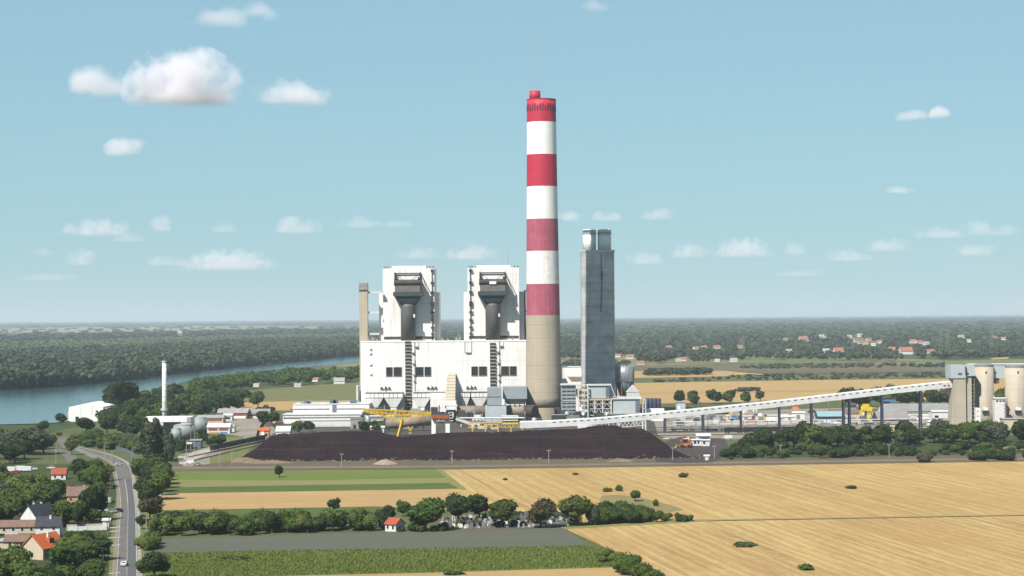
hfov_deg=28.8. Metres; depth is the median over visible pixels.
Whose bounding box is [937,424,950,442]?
tree
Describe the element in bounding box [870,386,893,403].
tree
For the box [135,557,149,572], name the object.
tree
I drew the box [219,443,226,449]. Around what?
freight wagon
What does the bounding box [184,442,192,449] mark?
shed
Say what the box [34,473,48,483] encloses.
tree
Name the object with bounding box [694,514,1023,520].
field track
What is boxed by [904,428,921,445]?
tree
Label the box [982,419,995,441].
tree
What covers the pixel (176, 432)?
storage tank
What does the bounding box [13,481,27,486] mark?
tree
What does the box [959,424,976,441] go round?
tree
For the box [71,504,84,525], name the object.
tree
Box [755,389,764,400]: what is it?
tree
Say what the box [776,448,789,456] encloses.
bush
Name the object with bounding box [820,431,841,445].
tree
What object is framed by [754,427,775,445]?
tree
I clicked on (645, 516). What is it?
bush
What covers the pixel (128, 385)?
tree
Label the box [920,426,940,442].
tree
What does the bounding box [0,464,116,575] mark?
garden ground
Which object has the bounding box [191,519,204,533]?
tree
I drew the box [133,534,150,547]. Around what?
bush
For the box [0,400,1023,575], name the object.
meadow
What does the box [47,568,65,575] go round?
tree
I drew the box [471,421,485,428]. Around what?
plant room
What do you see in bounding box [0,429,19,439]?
tree
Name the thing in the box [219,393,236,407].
tree
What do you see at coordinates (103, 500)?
tree
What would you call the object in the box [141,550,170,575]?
tree
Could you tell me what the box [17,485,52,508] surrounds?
tree
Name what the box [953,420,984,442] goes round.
tree
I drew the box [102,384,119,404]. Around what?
tree
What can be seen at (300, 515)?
tree
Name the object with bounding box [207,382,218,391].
tree
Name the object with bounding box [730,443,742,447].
bush
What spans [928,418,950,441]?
tree
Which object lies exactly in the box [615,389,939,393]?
field edge
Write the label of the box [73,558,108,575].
tree
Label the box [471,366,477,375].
window
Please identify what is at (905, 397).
tree
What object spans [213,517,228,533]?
bush
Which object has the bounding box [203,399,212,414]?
tree
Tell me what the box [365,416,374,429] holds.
process vessel
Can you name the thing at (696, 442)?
site cabin
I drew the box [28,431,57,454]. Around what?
tree
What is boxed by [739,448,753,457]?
bush
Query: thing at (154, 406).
tree
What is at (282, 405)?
wheat field
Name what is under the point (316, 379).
house
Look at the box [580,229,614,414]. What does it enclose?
absorber tower
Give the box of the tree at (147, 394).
[139,389,151,397]
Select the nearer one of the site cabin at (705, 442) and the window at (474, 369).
the site cabin at (705, 442)
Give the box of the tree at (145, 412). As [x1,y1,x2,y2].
[138,408,152,415]
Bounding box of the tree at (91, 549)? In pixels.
[84,541,98,558]
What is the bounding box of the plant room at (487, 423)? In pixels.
[484,422,497,428]
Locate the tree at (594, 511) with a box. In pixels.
[589,504,599,524]
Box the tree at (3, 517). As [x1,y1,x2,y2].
[0,507,6,519]
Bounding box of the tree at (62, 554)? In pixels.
[48,543,83,567]
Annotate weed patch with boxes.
[217,555,250,559]
[443,571,464,574]
[733,541,757,546]
[797,563,813,569]
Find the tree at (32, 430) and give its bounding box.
[18,428,37,432]
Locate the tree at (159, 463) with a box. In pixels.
[154,460,173,470]
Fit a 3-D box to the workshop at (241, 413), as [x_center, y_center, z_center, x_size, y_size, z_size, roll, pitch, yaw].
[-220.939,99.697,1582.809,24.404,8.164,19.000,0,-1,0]
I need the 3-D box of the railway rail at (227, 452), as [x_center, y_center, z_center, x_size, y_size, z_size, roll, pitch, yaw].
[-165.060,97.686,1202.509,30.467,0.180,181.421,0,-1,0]
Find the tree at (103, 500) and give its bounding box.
[97,486,108,520]
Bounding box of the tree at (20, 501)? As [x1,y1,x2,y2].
[12,496,25,516]
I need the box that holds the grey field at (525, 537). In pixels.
[147,528,588,552]
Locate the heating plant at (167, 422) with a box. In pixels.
[147,416,194,433]
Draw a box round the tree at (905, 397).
[892,391,917,402]
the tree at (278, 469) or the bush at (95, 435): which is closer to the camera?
the tree at (278, 469)
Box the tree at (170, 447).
[165,433,174,461]
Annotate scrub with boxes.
[56,432,1023,531]
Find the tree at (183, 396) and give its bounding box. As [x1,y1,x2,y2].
[176,393,190,400]
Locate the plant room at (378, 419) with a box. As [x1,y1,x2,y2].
[371,418,383,421]
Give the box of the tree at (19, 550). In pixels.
[4,542,32,560]
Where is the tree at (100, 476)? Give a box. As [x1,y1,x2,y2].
[93,470,107,483]
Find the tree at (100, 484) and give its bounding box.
[87,481,107,492]
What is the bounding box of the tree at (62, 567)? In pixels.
[51,563,75,571]
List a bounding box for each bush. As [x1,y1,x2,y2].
[62,532,74,537]
[76,432,84,437]
[81,438,94,446]
[82,432,93,440]
[92,432,102,440]
[93,428,103,434]
[94,532,103,539]
[102,440,117,449]
[109,434,120,441]
[117,439,126,445]
[122,433,138,441]
[125,440,139,449]
[131,446,137,452]
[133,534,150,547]
[141,540,155,550]
[143,530,161,537]
[146,538,159,549]
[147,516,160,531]
[159,511,184,516]
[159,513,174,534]
[160,522,172,535]
[173,513,183,530]
[173,513,191,535]
[184,509,204,530]
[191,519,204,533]
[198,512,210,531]
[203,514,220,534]
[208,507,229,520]
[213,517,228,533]
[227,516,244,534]
[235,519,255,535]
[244,510,263,530]
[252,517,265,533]
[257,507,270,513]
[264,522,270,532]
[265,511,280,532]
[272,519,286,532]
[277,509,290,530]
[282,516,299,531]
[288,508,311,528]
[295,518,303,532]
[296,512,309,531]
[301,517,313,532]
[302,518,317,531]
[314,514,329,530]
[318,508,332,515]
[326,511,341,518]
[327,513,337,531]
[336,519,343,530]
[340,511,347,528]
[344,507,365,530]
[362,517,373,530]
[363,515,378,530]
[374,509,391,529]
[406,523,418,531]
[438,521,448,529]
[468,518,481,525]
[585,505,609,524]
[595,546,613,561]
[596,500,616,508]
[602,506,612,523]
[603,487,612,491]
[607,510,617,523]
[607,551,625,562]
[610,508,623,521]
[610,560,620,572]
[613,499,631,506]
[614,552,642,575]
[615,484,623,490]
[617,504,635,509]
[621,506,630,521]
[622,509,641,522]
[628,561,652,575]
[634,507,644,510]
[639,509,651,522]
[642,569,664,575]
[652,500,658,505]
[652,510,663,521]
[661,513,669,520]
[675,514,683,521]
[678,472,688,476]
[680,514,688,521]
[719,448,731,456]
[727,447,738,456]
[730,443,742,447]
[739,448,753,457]
[743,442,751,447]
[750,447,760,455]
[757,444,770,453]
[765,448,775,457]
[775,444,784,450]
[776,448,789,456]
[779,441,790,447]
[796,441,807,450]
[806,443,819,450]
[807,450,814,454]
[814,447,827,457]
[816,445,832,451]
[828,449,846,457]
[843,449,850,456]
[844,485,856,488]
[846,445,856,455]
[851,443,860,449]
[861,445,872,454]
[872,441,882,451]
[876,444,888,454]
[898,444,915,451]
[907,448,915,455]
[916,451,933,461]
[941,443,950,449]
[949,444,961,451]
[956,441,972,448]
[960,441,968,449]
[971,445,982,451]
[971,451,987,460]
[974,446,987,450]
[976,442,991,446]
[979,448,995,458]
[993,440,1007,446]
[993,450,1006,459]
[994,443,1003,449]
[1003,452,1015,460]
[1005,448,1015,455]
[1015,443,1023,450]
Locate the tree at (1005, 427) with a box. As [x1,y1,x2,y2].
[994,420,1008,430]
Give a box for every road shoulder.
[59,446,119,575]
[78,446,141,575]
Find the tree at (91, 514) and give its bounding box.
[83,508,101,523]
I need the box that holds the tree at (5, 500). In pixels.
[0,494,15,519]
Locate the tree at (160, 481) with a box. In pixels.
[141,473,173,495]
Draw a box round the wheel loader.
[674,438,692,447]
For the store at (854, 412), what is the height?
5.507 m
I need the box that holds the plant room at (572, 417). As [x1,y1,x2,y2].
[566,415,578,418]
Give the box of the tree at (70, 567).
[67,563,74,573]
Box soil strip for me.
[171,454,1023,471]
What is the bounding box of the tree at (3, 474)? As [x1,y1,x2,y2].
[0,471,11,481]
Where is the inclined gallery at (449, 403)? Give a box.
[443,373,455,421]
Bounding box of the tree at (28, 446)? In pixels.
[16,439,34,459]
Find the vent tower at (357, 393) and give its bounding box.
[356,385,359,401]
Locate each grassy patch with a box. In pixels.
[156,506,379,514]
[599,495,683,512]
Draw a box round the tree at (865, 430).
[858,424,873,444]
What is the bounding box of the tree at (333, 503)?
[327,498,340,511]
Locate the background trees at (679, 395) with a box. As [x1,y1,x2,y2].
[5,380,1023,483]
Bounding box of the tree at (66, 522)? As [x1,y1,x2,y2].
[63,518,72,524]
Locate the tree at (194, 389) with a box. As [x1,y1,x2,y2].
[184,385,204,394]
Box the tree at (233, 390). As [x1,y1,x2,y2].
[226,388,237,394]
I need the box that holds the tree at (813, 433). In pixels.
[799,423,824,444]
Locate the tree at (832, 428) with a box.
[828,426,838,445]
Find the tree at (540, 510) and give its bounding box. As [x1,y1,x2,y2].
[527,497,556,527]
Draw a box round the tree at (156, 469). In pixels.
[146,466,171,476]
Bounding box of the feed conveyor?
[456,416,470,426]
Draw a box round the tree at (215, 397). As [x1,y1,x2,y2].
[205,392,223,411]
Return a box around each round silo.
[974,363,993,421]
[1005,364,1023,417]
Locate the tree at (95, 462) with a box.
[89,458,103,466]
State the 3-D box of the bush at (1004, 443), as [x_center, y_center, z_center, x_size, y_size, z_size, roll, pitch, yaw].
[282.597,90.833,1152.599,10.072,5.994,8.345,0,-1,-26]
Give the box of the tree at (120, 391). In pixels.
[117,387,123,403]
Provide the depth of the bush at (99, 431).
1340.39 m
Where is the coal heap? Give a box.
[243,425,711,460]
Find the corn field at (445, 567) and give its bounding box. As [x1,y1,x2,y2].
[147,546,609,575]
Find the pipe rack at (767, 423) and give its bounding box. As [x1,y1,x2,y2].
[672,418,937,425]
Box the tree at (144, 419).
[139,416,149,456]
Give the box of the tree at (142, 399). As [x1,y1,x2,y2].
[138,396,149,403]
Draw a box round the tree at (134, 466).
[130,459,151,477]
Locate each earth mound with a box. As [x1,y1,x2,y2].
[231,457,253,462]
[243,459,261,462]
[252,460,291,463]
[374,459,397,464]
[607,458,633,461]
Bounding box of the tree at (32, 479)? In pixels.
[28,476,35,482]
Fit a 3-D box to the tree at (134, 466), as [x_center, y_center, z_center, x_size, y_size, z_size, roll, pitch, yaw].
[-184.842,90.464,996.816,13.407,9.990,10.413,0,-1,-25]
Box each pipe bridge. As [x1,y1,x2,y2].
[364,415,418,421]
[459,417,524,426]
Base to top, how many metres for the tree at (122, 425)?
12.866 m
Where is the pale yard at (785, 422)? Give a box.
[670,414,928,427]
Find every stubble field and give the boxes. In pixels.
[159,489,449,509]
[311,567,627,575]
[443,461,1023,523]
[567,516,1023,575]
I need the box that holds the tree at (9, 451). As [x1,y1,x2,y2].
[0,443,18,463]
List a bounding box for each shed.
[0,538,3,548]
[5,531,18,533]
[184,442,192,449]
[190,439,202,447]
[223,413,233,420]
[232,424,235,431]
[275,426,291,434]
[370,426,384,432]
[501,415,518,423]
[742,415,751,419]
[767,415,777,419]
[783,415,795,419]
[791,411,804,418]
[814,411,845,418]
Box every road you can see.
[46,447,77,461]
[57,437,66,445]
[63,446,137,575]
[121,463,191,466]
[172,458,1023,468]
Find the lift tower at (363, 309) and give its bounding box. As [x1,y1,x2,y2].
[358,283,382,401]
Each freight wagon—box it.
[209,444,219,450]
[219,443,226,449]
[225,441,233,448]
[233,440,240,445]
[240,439,246,445]
[245,438,252,443]
[251,436,259,442]
[259,435,265,441]
[670,426,688,430]
[689,425,706,430]
[708,425,725,430]
[724,427,742,432]
[727,425,744,429]
[743,427,759,432]
[745,425,762,426]
[764,425,781,426]
[767,427,780,431]
[782,424,796,426]
[819,424,836,427]
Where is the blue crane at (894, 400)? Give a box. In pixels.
[883,399,895,403]
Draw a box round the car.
[120,561,127,565]
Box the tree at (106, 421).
[97,413,117,434]
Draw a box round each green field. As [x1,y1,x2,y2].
[163,470,458,493]
[163,483,457,492]
[173,470,444,479]
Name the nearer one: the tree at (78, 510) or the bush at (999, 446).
the tree at (78, 510)
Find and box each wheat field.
[224,400,349,410]
[615,378,1004,403]
[634,371,762,377]
[991,357,1008,359]
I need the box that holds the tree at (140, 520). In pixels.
[135,514,148,528]
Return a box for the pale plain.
[0,326,350,332]
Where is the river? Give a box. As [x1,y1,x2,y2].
[0,355,359,423]
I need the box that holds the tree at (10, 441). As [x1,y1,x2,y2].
[2,439,19,460]
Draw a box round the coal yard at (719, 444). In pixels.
[656,437,728,462]
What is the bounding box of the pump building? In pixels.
[611,396,645,414]
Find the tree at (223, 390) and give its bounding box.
[219,386,227,394]
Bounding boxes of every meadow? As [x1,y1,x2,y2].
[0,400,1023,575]
[241,382,359,401]
[634,372,948,382]
[660,354,879,363]
[874,359,1023,365]
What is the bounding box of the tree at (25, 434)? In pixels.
[19,429,33,454]
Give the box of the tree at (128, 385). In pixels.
[125,382,131,398]
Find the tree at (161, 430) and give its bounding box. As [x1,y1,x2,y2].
[160,423,163,453]
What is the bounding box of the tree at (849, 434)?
[835,423,861,444]
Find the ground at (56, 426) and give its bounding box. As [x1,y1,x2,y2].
[0,314,1023,432]
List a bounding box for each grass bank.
[210,445,253,463]
[223,436,243,442]
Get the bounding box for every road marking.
[62,446,120,575]
[94,450,136,561]
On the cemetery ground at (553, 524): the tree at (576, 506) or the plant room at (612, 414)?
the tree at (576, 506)
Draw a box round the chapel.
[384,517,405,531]
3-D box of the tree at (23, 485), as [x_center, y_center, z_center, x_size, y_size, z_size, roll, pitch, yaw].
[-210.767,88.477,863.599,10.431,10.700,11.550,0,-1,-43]
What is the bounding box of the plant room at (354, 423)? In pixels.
[350,418,363,428]
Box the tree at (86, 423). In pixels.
[75,417,94,430]
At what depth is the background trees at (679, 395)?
1398.58 m
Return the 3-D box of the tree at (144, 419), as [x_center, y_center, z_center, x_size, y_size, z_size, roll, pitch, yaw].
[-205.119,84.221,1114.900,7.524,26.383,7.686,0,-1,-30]
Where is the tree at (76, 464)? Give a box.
[67,458,89,480]
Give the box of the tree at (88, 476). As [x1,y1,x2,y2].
[80,465,108,484]
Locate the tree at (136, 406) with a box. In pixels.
[131,404,142,413]
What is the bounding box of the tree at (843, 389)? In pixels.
[837,387,853,406]
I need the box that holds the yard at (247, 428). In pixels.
[183,418,275,465]
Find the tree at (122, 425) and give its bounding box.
[116,419,129,432]
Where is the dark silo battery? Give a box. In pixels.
[645,398,663,420]
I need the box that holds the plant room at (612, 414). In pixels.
[607,413,626,424]
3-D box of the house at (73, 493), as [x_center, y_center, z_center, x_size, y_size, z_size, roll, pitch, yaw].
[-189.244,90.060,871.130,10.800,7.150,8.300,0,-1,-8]
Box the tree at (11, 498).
[1,493,15,499]
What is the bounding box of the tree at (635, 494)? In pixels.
[630,490,640,500]
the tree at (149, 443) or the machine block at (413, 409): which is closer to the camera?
the tree at (149, 443)
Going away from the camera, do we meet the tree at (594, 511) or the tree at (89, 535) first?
the tree at (89, 535)
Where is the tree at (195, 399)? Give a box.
[190,392,206,404]
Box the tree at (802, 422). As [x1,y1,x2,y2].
[796,420,808,427]
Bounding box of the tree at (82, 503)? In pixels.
[70,500,89,523]
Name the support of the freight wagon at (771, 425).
on the rail yard at (669, 422)
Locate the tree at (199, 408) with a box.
[190,402,206,414]
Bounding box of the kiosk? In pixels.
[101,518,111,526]
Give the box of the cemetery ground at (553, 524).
[438,510,581,529]
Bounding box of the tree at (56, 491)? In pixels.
[39,480,64,504]
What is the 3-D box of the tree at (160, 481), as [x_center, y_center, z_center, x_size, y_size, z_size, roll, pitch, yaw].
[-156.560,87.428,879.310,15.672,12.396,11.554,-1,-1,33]
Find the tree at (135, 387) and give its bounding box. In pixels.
[127,381,138,396]
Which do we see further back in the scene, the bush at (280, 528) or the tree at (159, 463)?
the tree at (159, 463)
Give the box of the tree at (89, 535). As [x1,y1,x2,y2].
[85,531,95,539]
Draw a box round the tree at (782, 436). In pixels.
[776,429,788,442]
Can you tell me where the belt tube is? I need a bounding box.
[386,415,431,430]
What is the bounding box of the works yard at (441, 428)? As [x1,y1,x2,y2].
[251,404,658,447]
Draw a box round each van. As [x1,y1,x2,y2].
[7,466,15,470]
[19,466,31,470]
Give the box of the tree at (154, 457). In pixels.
[130,455,162,465]
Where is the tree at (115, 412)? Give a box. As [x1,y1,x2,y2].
[95,406,125,428]
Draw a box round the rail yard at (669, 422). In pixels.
[641,405,1012,439]
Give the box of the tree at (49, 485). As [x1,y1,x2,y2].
[45,483,54,490]
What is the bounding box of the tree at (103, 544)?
[89,537,112,558]
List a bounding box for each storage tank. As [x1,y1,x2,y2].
[171,427,181,439]
[173,423,194,439]
[194,417,207,432]
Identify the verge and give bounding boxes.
[109,495,119,575]
[135,476,152,575]
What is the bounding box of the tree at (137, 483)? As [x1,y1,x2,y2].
[132,476,149,490]
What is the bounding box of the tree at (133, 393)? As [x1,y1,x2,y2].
[129,383,136,398]
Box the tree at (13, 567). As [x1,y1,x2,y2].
[4,559,49,575]
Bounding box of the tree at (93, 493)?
[87,484,99,521]
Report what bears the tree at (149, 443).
on the meadow at (36, 456)
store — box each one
[828,409,859,416]
[872,411,909,423]
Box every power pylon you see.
[936,328,944,357]
[944,328,951,357]
[988,329,995,346]
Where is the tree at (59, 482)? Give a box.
[49,479,65,492]
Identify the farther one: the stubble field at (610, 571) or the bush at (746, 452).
the bush at (746, 452)
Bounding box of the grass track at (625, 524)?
[561,520,715,528]
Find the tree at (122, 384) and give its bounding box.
[118,381,129,399]
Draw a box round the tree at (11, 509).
[3,502,20,519]
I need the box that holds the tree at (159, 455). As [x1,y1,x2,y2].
[146,453,165,457]
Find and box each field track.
[436,469,466,489]
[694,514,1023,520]
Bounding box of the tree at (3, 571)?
[0,561,9,575]
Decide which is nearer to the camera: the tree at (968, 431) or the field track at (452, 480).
the field track at (452, 480)
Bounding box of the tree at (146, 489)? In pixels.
[137,481,155,500]
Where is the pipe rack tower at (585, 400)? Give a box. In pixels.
[578,384,588,417]
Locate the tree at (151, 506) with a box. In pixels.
[137,495,163,517]
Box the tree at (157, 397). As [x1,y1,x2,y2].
[150,392,171,402]
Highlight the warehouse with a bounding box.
[877,403,947,415]
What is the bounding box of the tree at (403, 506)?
[396,499,410,515]
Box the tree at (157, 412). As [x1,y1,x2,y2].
[152,406,161,415]
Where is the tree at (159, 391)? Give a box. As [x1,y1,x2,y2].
[156,388,172,393]
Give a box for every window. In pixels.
[386,367,392,375]
[393,367,401,375]
[415,367,423,375]
[424,367,430,375]
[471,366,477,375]
[479,366,486,375]
[501,366,508,375]
[510,366,516,374]
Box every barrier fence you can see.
[76,448,96,458]
[80,443,138,458]
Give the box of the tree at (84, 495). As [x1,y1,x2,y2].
[77,490,92,523]
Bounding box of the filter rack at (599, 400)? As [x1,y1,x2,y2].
[582,383,614,417]
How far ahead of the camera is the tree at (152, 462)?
978.40 m
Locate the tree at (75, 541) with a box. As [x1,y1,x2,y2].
[59,536,88,560]
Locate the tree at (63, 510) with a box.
[50,502,72,519]
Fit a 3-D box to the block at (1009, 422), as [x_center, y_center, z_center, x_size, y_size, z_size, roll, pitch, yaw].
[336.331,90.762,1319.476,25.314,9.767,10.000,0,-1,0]
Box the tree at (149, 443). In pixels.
[142,422,156,456]
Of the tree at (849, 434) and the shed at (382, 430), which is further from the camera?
the shed at (382, 430)
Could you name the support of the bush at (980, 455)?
on the soil strip
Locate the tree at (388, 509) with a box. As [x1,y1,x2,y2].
[382,505,395,516]
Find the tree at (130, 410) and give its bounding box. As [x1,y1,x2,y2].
[115,403,136,416]
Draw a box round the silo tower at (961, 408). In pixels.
[945,364,979,424]
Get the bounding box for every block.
[360,412,372,417]
[373,405,385,417]
[409,406,419,413]
[431,405,441,422]
[456,408,468,423]
[467,411,474,420]
[472,414,484,420]
[518,411,526,423]
[573,411,584,417]
[591,411,606,417]
[884,422,897,429]
[929,410,947,420]
[992,397,1006,421]
[1000,418,1023,429]
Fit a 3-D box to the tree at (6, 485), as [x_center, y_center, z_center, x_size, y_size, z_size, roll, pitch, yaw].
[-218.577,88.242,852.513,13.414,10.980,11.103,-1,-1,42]
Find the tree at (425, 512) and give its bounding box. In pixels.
[404,497,448,530]
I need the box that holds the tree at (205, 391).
[203,389,213,394]
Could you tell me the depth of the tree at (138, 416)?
1358.13 m
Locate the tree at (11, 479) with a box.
[3,474,24,484]
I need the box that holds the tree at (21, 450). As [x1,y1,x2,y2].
[2,443,25,462]
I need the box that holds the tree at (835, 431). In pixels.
[832,427,843,446]
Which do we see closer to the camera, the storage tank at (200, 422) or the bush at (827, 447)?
the bush at (827, 447)
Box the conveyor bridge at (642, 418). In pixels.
[520,380,951,432]
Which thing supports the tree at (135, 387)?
on the meadow at (36, 456)
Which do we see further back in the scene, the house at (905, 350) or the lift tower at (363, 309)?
the house at (905, 350)
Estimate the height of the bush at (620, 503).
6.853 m
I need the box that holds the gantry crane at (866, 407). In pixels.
[859,404,876,418]
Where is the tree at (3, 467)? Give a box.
[0,463,7,470]
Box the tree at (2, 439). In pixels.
[0,435,17,459]
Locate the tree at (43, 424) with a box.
[36,420,49,428]
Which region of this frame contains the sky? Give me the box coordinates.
[0,0,1023,321]
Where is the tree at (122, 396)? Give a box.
[118,384,127,401]
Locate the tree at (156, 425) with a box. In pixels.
[152,417,161,453]
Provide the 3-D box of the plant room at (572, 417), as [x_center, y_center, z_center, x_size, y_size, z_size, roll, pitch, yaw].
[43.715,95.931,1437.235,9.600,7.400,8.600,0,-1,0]
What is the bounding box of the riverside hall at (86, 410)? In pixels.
[68,401,114,421]
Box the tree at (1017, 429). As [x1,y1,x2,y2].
[1010,419,1023,442]
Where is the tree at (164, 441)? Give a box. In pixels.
[161,432,168,458]
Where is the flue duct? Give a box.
[457,405,538,419]
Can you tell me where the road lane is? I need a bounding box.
[125,479,136,575]
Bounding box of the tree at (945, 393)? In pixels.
[939,388,948,402]
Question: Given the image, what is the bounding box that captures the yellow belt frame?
[468,422,522,431]
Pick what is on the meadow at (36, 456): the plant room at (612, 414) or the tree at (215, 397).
the tree at (215, 397)
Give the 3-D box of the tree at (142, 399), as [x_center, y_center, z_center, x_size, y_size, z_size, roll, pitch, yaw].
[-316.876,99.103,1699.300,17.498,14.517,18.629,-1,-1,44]
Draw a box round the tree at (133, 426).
[126,418,141,433]
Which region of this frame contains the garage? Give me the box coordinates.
[695,433,710,438]
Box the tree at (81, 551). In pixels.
[72,546,84,561]
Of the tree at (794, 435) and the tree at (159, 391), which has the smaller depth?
the tree at (794, 435)
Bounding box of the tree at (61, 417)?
[55,413,67,421]
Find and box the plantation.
[0,333,359,348]
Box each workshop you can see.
[197,415,225,422]
[206,423,232,433]
[217,408,249,418]
[249,409,271,417]
[297,418,349,426]
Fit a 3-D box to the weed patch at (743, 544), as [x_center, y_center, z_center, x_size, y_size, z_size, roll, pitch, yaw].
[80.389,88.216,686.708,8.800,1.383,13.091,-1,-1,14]
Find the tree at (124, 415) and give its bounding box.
[117,412,131,419]
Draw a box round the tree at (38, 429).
[27,427,46,449]
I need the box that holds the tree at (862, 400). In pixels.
[851,388,869,409]
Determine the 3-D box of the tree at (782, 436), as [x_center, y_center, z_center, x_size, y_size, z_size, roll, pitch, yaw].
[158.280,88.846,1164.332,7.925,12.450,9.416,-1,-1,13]
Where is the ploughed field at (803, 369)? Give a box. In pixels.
[630,359,1023,373]
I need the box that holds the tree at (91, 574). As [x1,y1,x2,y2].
[84,571,100,575]
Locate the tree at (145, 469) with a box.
[141,465,153,477]
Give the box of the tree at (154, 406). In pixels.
[150,402,161,411]
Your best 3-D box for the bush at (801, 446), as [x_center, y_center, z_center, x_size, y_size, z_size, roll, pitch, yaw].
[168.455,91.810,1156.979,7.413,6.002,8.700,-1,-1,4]
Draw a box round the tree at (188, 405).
[182,400,192,415]
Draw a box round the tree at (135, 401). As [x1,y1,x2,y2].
[125,398,140,404]
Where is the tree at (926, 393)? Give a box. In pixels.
[923,389,937,402]
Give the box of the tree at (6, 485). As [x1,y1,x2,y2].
[0,482,14,488]
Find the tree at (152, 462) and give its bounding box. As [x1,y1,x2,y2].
[145,460,167,466]
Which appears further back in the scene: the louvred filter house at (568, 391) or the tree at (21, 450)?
the louvred filter house at (568, 391)
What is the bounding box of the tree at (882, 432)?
[871,423,892,442]
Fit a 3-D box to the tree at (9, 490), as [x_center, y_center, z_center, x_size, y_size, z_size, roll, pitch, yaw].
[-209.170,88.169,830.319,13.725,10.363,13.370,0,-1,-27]
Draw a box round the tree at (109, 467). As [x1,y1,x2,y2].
[104,463,115,473]
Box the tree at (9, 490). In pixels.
[0,487,22,495]
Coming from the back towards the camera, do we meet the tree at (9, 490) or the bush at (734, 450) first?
the bush at (734, 450)
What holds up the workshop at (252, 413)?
on the yard at (247, 428)
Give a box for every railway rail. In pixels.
[188,441,262,456]
[195,445,258,459]
[654,434,734,435]
[658,432,687,432]
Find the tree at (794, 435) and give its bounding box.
[782,424,807,447]
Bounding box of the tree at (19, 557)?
[8,555,31,562]
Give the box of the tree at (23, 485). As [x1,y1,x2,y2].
[16,480,34,487]
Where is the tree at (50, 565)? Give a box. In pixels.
[42,563,55,569]
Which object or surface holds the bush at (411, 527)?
on the grey field at (525, 537)
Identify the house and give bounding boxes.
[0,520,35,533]
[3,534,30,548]
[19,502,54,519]
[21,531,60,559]
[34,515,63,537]
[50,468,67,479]
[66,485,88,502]
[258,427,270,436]
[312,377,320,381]
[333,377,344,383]
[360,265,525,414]
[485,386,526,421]
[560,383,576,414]
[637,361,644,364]
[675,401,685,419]
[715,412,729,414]
[729,358,737,361]
[798,336,808,340]
[833,347,843,351]
[898,347,912,354]
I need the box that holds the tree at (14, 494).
[7,492,19,496]
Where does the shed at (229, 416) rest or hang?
on the yard at (247, 428)
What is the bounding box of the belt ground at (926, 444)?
[725,435,1023,458]
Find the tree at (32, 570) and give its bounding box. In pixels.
[15,565,49,575]
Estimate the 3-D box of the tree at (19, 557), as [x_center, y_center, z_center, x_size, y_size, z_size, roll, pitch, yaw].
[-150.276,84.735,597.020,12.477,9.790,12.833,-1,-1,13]
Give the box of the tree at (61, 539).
[53,533,90,546]
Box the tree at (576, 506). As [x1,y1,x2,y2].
[555,494,594,524]
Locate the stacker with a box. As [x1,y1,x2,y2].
[363,408,449,435]
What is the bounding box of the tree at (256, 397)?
[248,391,265,406]
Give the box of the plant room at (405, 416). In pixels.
[397,415,411,428]
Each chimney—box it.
[161,361,167,415]
[526,90,561,419]
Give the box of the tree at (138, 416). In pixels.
[131,413,146,430]
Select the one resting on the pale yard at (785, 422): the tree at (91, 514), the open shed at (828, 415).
the open shed at (828, 415)
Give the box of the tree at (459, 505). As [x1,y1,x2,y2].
[445,492,475,519]
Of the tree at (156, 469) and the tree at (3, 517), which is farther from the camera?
the tree at (156, 469)
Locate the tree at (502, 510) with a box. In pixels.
[486,499,518,527]
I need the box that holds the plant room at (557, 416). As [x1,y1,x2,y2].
[551,414,568,419]
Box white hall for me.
[557,366,581,412]
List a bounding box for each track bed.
[190,441,263,456]
[195,445,257,460]
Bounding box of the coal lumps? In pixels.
[262,455,702,460]
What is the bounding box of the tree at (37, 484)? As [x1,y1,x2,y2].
[23,482,52,502]
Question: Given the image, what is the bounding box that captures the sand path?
[178,442,250,464]
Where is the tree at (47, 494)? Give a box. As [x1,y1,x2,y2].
[40,489,51,500]
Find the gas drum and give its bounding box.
[615,366,639,396]
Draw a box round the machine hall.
[282,399,371,423]
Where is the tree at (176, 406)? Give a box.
[169,398,186,415]
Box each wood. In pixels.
[0,316,1023,391]
[0,332,451,389]
[188,365,359,388]
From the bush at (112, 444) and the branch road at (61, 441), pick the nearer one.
the bush at (112, 444)
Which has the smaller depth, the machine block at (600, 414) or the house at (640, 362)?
the machine block at (600, 414)
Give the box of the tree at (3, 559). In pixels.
[0,554,11,563]
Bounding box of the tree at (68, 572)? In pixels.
[61,568,75,575]
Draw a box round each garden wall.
[67,524,102,526]
[67,525,106,530]
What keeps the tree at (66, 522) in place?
on the garden ground at (43, 469)
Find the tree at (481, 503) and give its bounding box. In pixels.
[468,493,489,517]
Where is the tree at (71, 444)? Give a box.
[64,438,77,453]
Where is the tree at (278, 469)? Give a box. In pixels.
[274,465,283,476]
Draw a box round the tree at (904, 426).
[894,421,919,444]
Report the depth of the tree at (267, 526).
740.03 m
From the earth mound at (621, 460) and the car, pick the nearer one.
the car
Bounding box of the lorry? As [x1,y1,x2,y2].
[763,417,774,421]
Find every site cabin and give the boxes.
[690,439,700,445]
[700,439,709,445]
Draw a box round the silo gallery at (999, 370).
[966,363,1023,383]
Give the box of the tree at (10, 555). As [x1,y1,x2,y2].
[0,550,18,561]
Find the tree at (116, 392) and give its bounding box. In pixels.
[114,382,120,401]
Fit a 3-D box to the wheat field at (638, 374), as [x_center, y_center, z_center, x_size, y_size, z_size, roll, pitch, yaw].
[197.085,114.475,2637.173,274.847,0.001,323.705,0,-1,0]
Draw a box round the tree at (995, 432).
[983,424,1007,440]

